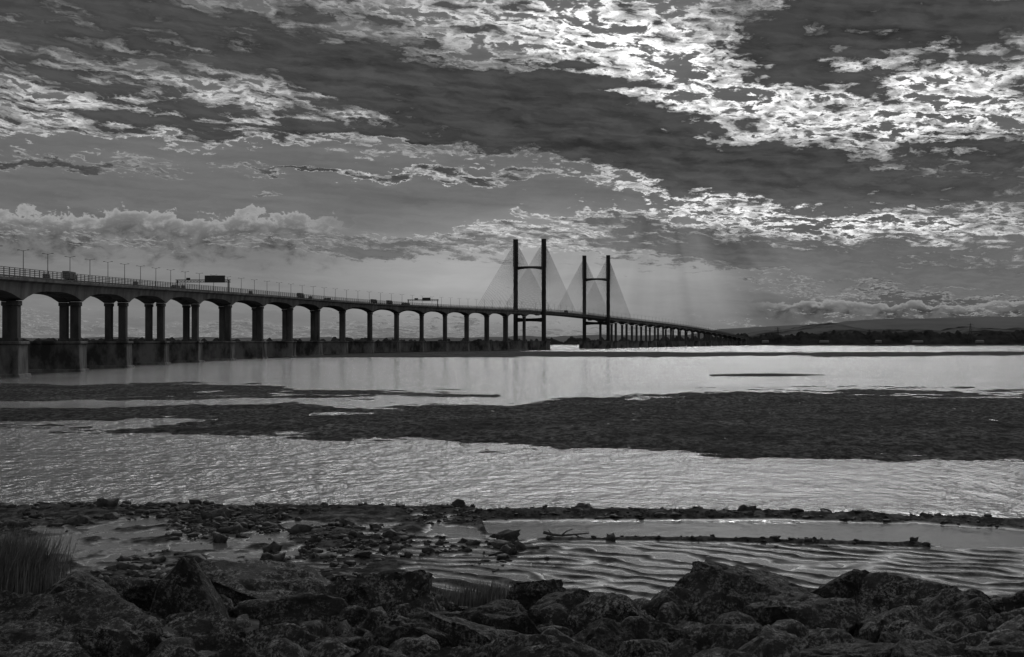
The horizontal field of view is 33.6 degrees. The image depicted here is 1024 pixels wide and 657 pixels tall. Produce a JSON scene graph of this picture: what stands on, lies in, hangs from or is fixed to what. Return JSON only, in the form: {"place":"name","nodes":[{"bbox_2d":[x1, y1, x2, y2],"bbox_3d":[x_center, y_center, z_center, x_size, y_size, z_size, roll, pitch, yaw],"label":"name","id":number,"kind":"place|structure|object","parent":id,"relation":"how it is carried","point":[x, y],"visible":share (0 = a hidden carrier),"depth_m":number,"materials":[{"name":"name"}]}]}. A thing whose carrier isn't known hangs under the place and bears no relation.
{"place":"outdoors","nodes":[
{"label":"outdoors","id":0,"kind":"place"},
{"bbox_2d":[0,345,1023,599],"bbox_3d":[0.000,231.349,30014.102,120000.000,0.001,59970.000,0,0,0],"label":"water","id":1,"kind":"structure","parent":0,"point":[52,465],"depth_m":162.24,"materials":[{"name":"grey liquid"}]},
{"bbox_2d":[0,239,748,376],"bbox_3d":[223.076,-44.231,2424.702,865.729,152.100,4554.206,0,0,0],"label":"cable stayed bridge","id":2,"kind":"structure","parent":1,"relation":"on","point":[20,357],"depth_m":1146.17,"materials":[{"name":"concrete"}]},
{"bbox_2d":[62,271,76,281],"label":"articulated lorry","id":3,"kind":"object","parent":2,"relation":"on","point":[67,272],"visible":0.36,"depth_m":650.13,"materials":[{"name":"paint"}]},
{"bbox_2d":[177,275,229,292],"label":"sign gantry","id":4,"kind":"object","parent":2,"relation":"on","point":[215,279],"visible":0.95,"depth_m":1043.97,"materials":[{"name":"grey metal"}]},
{"bbox_2d":[407,298,438,305],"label":"sign gantry","id":5,"kind":"object","parent":2,"relation":"on","point":[428,299],"visible":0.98,"depth_m":1788.87,"materials":[{"name":"grey metal"}]},
{"bbox_2d":[543,529,588,537],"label":"driftwood branch","id":6,"kind":"object","parent":1,"relation":"in","point":[555,534],"visible":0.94,"depth_m":103.38,"materials":[{"name":"black wood"}]},
{"bbox_2d":[0,345,1023,656],"bbox_3d":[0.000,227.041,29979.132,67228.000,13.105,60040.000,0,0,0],"label":"ground","id":7,"kind":"structure","parent":0,"point":[862,423],"depth_m":202.41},
{"bbox_2d":[0,590,24,603],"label":"boulder","id":8,"kind":"object","parent":7,"relation":"on","point":[5,595],"visible":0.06,"depth_m":29.02,"materials":[{"name":"stone"}]},
{"bbox_2d":[0,619,78,656],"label":"boulder","id":9,"kind":"object","parent":7,"relation":"on","point":[15,635],"visible":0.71,"depth_m":22.47,"materials":[{"name":"stone"}]},
{"bbox_2d":[3,641,89,656],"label":"boulder","id":10,"kind":"object","parent":7,"relation":"on","point":[56,649],"visible":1,"depth_m":20.09,"materials":[{"name":"stone"}]},
{"bbox_2d":[0,520,111,595],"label":"grass clump","id":11,"kind":"object","parent":7,"relation":"on","point":[23,571],"visible":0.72,"depth_m":32.44,"materials":[{"name":"grey plant"}]},
{"bbox_2d":[0,587,146,629],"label":"boulder","id":12,"kind":"object","parent":7,"relation":"on","point":[78,608],"visible":0.49,"depth_m":26.70,"materials":[{"name":"stone"}]},
{"bbox_2d":[44,570,124,599],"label":"boulder","id":13,"kind":"object","parent":7,"relation":"on","point":[76,579],"visible":0.16,"depth_m":29.73,"materials":[{"name":"stone"}]},
{"bbox_2d":[65,627,165,656],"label":"boulder","id":14,"kind":"object","parent":7,"relation":"on","point":[99,642],"visible":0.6,"depth_m":22.39,"materials":[{"name":"stone"}]},
{"bbox_2d":[109,577,160,610],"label":"boulder","id":15,"kind":"object","parent":7,"relation":"on","point":[138,592],"visible":0.3,"depth_m":30.48,"materials":[{"name":"stone"}]},
{"bbox_2d":[162,646,200,656],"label":"boulder","id":16,"kind":"object","parent":7,"relation":"on","point":[179,651],"visible":0.98,"depth_m":19.98,"materials":[{"name":"stone"}]},
{"bbox_2d":[148,557,229,618],"bbox_3d":[-5.341,4.483,27.951,1.537,1.479,0.940,0,0,0],"label":"boulder","id":17,"kind":"object","parent":7,"relation":"on","point":[185,584],"visible":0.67,"depth_m":27.64,"materials":[{"name":"stone"}]},
{"bbox_2d":[146,632,259,656],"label":"boulder","id":18,"kind":"object","parent":7,"relation":"on","point":[218,642],"visible":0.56,"depth_m":21.88,"materials":[{"name":"stone"}]},
{"bbox_2d":[164,609,246,638],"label":"boulder","id":19,"kind":"object","parent":7,"relation":"on","point":[223,624],"visible":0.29,"depth_m":26.00,"materials":[{"name":"stone"}]},
{"bbox_2d":[209,644,264,656],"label":"boulder","id":20,"kind":"object","parent":7,"relation":"on","point":[246,650],"visible":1,"depth_m":19.91,"materials":[{"name":"stone"}]},
{"bbox_2d":[198,559,331,606],"bbox_3d":[-4.212,5.174,30.790,3.656,1.934,2.326,0,0,24],"label":"boulder","id":21,"kind":"object","parent":7,"relation":"on","point":[236,583],"visible":0.23,"depth_m":30.56,"materials":[{"name":"stone"}]},
{"bbox_2d":[244,624,319,651],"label":"boulder","id":22,"kind":"object","parent":7,"relation":"on","point":[258,640],"visible":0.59,"depth_m":22.80,"materials":[{"name":"stone"}]},
{"bbox_2d":[259,593,351,628],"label":"boulder","id":23,"kind":"object","parent":7,"relation":"on","point":[298,609],"visible":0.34,"depth_m":25.94,"materials":[{"name":"stone"}]},
{"bbox_2d":[307,636,378,651],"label":"boulder","id":24,"kind":"object","parent":7,"relation":"on","point":[360,643],"visible":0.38,"depth_m":21.94,"materials":[{"name":"stone"}]},
{"bbox_2d":[328,605,368,637],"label":"boulder","id":25,"kind":"object","parent":7,"relation":"on","point":[353,615],"visible":0.19,"depth_m":25.74,"materials":[{"name":"stone"}]},
{"bbox_2d":[325,577,375,609],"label":"boulder","id":26,"kind":"object","parent":7,"relation":"on","point":[350,592],"visible":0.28,"depth_m":29.62,"materials":[{"name":"stone"}]},
{"bbox_2d":[351,644,407,656],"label":"boulder","id":27,"kind":"object","parent":7,"relation":"on","point":[372,650],"visible":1,"depth_m":19.96,"materials":[{"name":"stone"}]},
{"bbox_2d":[353,569,432,612],"bbox_3d":[-2.212,4.960,30.453,1.457,1.356,1.463,0,-1,-44],"label":"boulder","id":28,"kind":"object","parent":7,"relation":"on","point":[390,592],"visible":0.47,"depth_m":30.15,"materials":[{"name":"stone"}]},
{"bbox_2d":[363,618,457,648],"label":"boulder","id":29,"kind":"object","parent":7,"relation":"on","point":[387,635],"visible":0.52,"depth_m":22.73,"materials":[{"name":"stone"}]},
{"bbox_2d":[405,591,445,616],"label":"boulder","id":30,"kind":"object","parent":7,"relation":"on","point":[428,602],"visible":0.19,"depth_m":26.63,"materials":[{"name":"stone"}]},
{"bbox_2d":[411,611,508,645],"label":"boulder","id":31,"kind":"object","parent":7,"relation":"on","point":[461,631],"visible":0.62,"depth_m":23.07,"materials":[{"name":"stone"}]},
{"bbox_2d":[421,643,502,656],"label":"boulder","id":32,"kind":"object","parent":7,"relation":"on","point":[475,650],"visible":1,"depth_m":20.09,"materials":[{"name":"stone"}]},
{"bbox_2d":[432,599,539,634],"bbox_3d":[-0.547,4.877,25.443,2.120,1.535,1.795,0,0,0],"label":"boulder","id":33,"kind":"object","parent":7,"relation":"on","point":[504,614],"visible":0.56,"depth_m":25.10,"materials":[{"name":"stone"}]},
{"bbox_2d":[432,577,569,607],"bbox_3d":[-0.352,5.081,31.977,2.762,1.076,2.541,0,0,-25],"label":"grass clump","id":34,"kind":"object","parent":7,"relation":"on","point":[479,596],"visible":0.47,"depth_m":31.65,"materials":[{"name":"grey plant"}]},
{"bbox_2d":[0,497,1022,581],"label":"seaweed rocks","id":35,"kind":"object","parent":7,"relation":"on","point":[213,515],"visible":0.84,"depth_m":107.02,"materials":[{"name":"black stone"}]},
{"bbox_2d":[0,329,1023,344],"bbox_3d":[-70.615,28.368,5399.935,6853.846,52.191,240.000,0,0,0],"label":"distant trees","id":36,"kind":"object","parent":7,"relation":"on","point":[958,337],"visible":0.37,"depth_m":5332.71,"materials":[{"name":"black plant"}]},
{"bbox_2d":[20,583,1023,656],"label":"rock rubble","id":37,"kind":"object","parent":7,"relation":"on","point":[973,630],"visible":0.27,"depth_m":24.79,"materials":[{"name":"stone"}]},
{"bbox_2d":[485,634,559,651],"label":"boulder","id":38,"kind":"object","parent":7,"relation":"on","point":[499,644],"visible":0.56,"depth_m":22.06,"materials":[{"name":"stone"}]},
{"bbox_2d":[506,579,566,610],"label":"boulder","id":39,"kind":"object","parent":7,"relation":"on","point":[527,595],"visible":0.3,"depth_m":29.56,"materials":[{"name":"stone"}]},
{"bbox_2d":[526,588,589,625],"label":"boulder","id":40,"kind":"object","parent":7,"relation":"on","point":[570,599],"visible":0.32,"depth_m":27.56,"materials":[{"name":"stone"}]},
{"bbox_2d":[525,640,608,656],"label":"boulder","id":41,"kind":"object","parent":7,"relation":"on","point":[576,648],"visible":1,"depth_m":20.16,"materials":[{"name":"stone"}]},
{"bbox_2d":[572,618,638,654],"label":"boulder","id":42,"kind":"object","parent":7,"relation":"on","point":[608,636],"visible":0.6,"depth_m":23.01,"materials":[{"name":"stone"}]},
{"bbox_2d":[566,592,654,632],"bbox_3d":[1.961,5.195,26.990,2.219,2.082,1.476,0,0,0],"label":"boulder","id":43,"kind":"object","parent":7,"relation":"on","point":[588,611],"visible":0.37,"depth_m":26.49,"materials":[{"name":"stone"}]},
{"bbox_2d":[620,616,690,642],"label":"boulder","id":44,"kind":"object","parent":7,"relation":"on","point":[641,627],"visible":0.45,"depth_m":23.33,"materials":[{"name":"stone"}]},
{"bbox_2d":[641,586,694,618],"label":"boulder","id":45,"kind":"object","parent":7,"relation":"on","point":[682,598],"visible":0.33,"depth_m":28.80,"materials":[{"name":"stone"}]},
{"bbox_2d":[643,645,697,656],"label":"boulder","id":46,"kind":"object","parent":7,"relation":"on","point":[687,651],"visible":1,"depth_m":19.88,"materials":[{"name":"stone"}]},
{"bbox_2d":[670,589,745,625],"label":"boulder","id":47,"kind":"object","parent":7,"relation":"on","point":[711,608],"visible":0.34,"depth_m":26.74,"materials":[{"name":"stone"}]},
{"bbox_2d":[690,624,762,652],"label":"boulder","id":48,"kind":"object","parent":7,"relation":"on","point":[726,636],"visible":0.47,"depth_m":22.74,"materials":[{"name":"stone"}]},
{"bbox_2d":[696,647,757,656],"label":"boulder","id":49,"kind":"object","parent":7,"relation":"on","point":[717,652],"visible":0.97,"depth_m":19.83,"materials":[{"name":"stone"}]},
{"bbox_2d":[674,559,811,605],"bbox_3d":[4.159,5.105,29.784,2.764,1.951,2.130,0,0,0],"label":"boulder","id":50,"kind":"object","parent":7,"relation":"on","point":[701,580],"visible":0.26,"depth_m":29.82,"materials":[{"name":"stone"}]},
{"bbox_2d":[738,624,799,653],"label":"boulder","id":51,"kind":"object","parent":7,"relation":"on","point":[768,631],"visible":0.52,"depth_m":22.33,"materials":[{"name":"stone"}]},
{"bbox_2d":[742,593,860,634],"bbox_3d":[4.390,5.144,26.639,2.405,1.990,1.884,0,0,32],"label":"boulder","id":52,"kind":"object","parent":7,"relation":"on","point":[810,611],"visible":0.53,"depth_m":25.91,"materials":[{"name":"stone"}]},
{"bbox_2d":[802,627,855,645],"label":"boulder","id":53,"kind":"object","parent":7,"relation":"on","point":[820,636],"visible":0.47,"depth_m":22.23,"materials":[{"name":"stone"}]},
{"bbox_2d":[809,569,870,600],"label":"boulder","id":54,"kind":"object","parent":7,"relation":"on","point":[847,585],"visible":0.32,"depth_m":29.41,"materials":[{"name":"stone"}]},
{"bbox_2d":[790,641,894,656],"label":"boulder","id":55,"kind":"object","parent":7,"relation":"on","point":[865,649],"visible":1,"depth_m":20.09,"materials":[{"name":"stone"}]},
{"bbox_2d":[849,598,877,620],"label":"boulder","id":56,"kind":"object","parent":7,"relation":"on","point":[866,610],"visible":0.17,"depth_m":26.90,"materials":[{"name":"stone"}]},
{"bbox_2d":[877,631,907,642],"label":"boulder","id":57,"kind":"object","parent":7,"relation":"on","point":[888,637],"visible":0.3,"depth_m":21.98,"materials":[{"name":"stone"}]},
{"bbox_2d":[852,605,939,642],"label":"boulder","id":58,"kind":"object","parent":7,"relation":"on","point":[878,624],"visible":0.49,"depth_m":25.66,"materials":[{"name":"stone"}]},
{"bbox_2d":[858,572,957,613],"bbox_3d":[7.016,5.037,29.588,1.695,1.609,2.223,0,0,27],"label":"boulder","id":59,"kind":"object","parent":7,"relation":"on","point":[881,592],"visible":0.29,"depth_m":29.17,"materials":[{"name":"stone"}]},
{"bbox_2d":[912,340,922,342],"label":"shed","id":60,"kind":"structure","parent":7,"relation":"on","point":[917,341],"depth_m":5221.93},
{"bbox_2d":[890,639,955,656],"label":"boulder","id":61,"kind":"object","parent":7,"relation":"on","point":[915,648],"visible":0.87,"depth_m":20.22,"materials":[{"name":"stone"}]},
{"bbox_2d":[899,624,953,644],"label":"boulder","id":62,"kind":"object","parent":7,"relation":"on","point":[914,632],"visible":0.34,"depth_m":22.62,"materials":[{"name":"stone"}]},
{"bbox_2d":[913,586,996,622],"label":"boulder","id":63,"kind":"object","parent":7,"relation":"on","point":[949,604],"visible":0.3,"depth_m":26.70,"materials":[{"name":"stone"}]},
{"bbox_2d":[967,323,972,342],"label":"transmission tower","id":64,"kind":"structure","parent":7,"relation":"on","point":[969,332],"depth_m":5300.10,"materials":[{"name":"grey metal"}]},
{"bbox_2d":[963,588,990,602],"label":"boulder","id":65,"kind":"object","parent":7,"relation":"on","point":[977,593],"visible":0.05,"depth_m":28.89,"materials":[{"name":"stone"}]},
{"bbox_2d":[963,644,1023,656],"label":"boulder","id":66,"kind":"object","parent":7,"relation":"on","point":[984,650],"visible":1,"depth_m":19.94,"materials":[{"name":"stone"}]},
{"bbox_2d":[978,629,1023,646],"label":"boulder","id":67,"kind":"object","parent":7,"relation":"on","point":[1009,637],"visible":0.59,"depth_m":22.19,"materials":[{"name":"stone"}]},
{"bbox_2d":[986,607,1023,628],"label":"boulder","id":68,"kind":"object","parent":7,"relation":"on","point":[997,620],"visible":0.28,"depth_m":25.66,"materials":[{"name":"stone"}]},
{"bbox_2d":[992,590,1023,613],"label":"boulder","id":69,"kind":"object","parent":7,"relation":"on","point":[1010,603],"visible":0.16,"depth_m":28.79,"materials":[{"name":"stone"}]},
{"bbox_2d":[0,0,1023,338],"label":"sky","id":70,"kind":"structure","parent":0,"point":[734,163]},
{"bbox_2d":[24,316,1023,342],"bbox_3d":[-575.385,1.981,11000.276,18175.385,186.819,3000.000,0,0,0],"label":"hills","id":71,"kind":"structure","parent":0,"point":[953,322],"depth_m":10377.36,"materials":[{"name":"black plant"}]}
]}

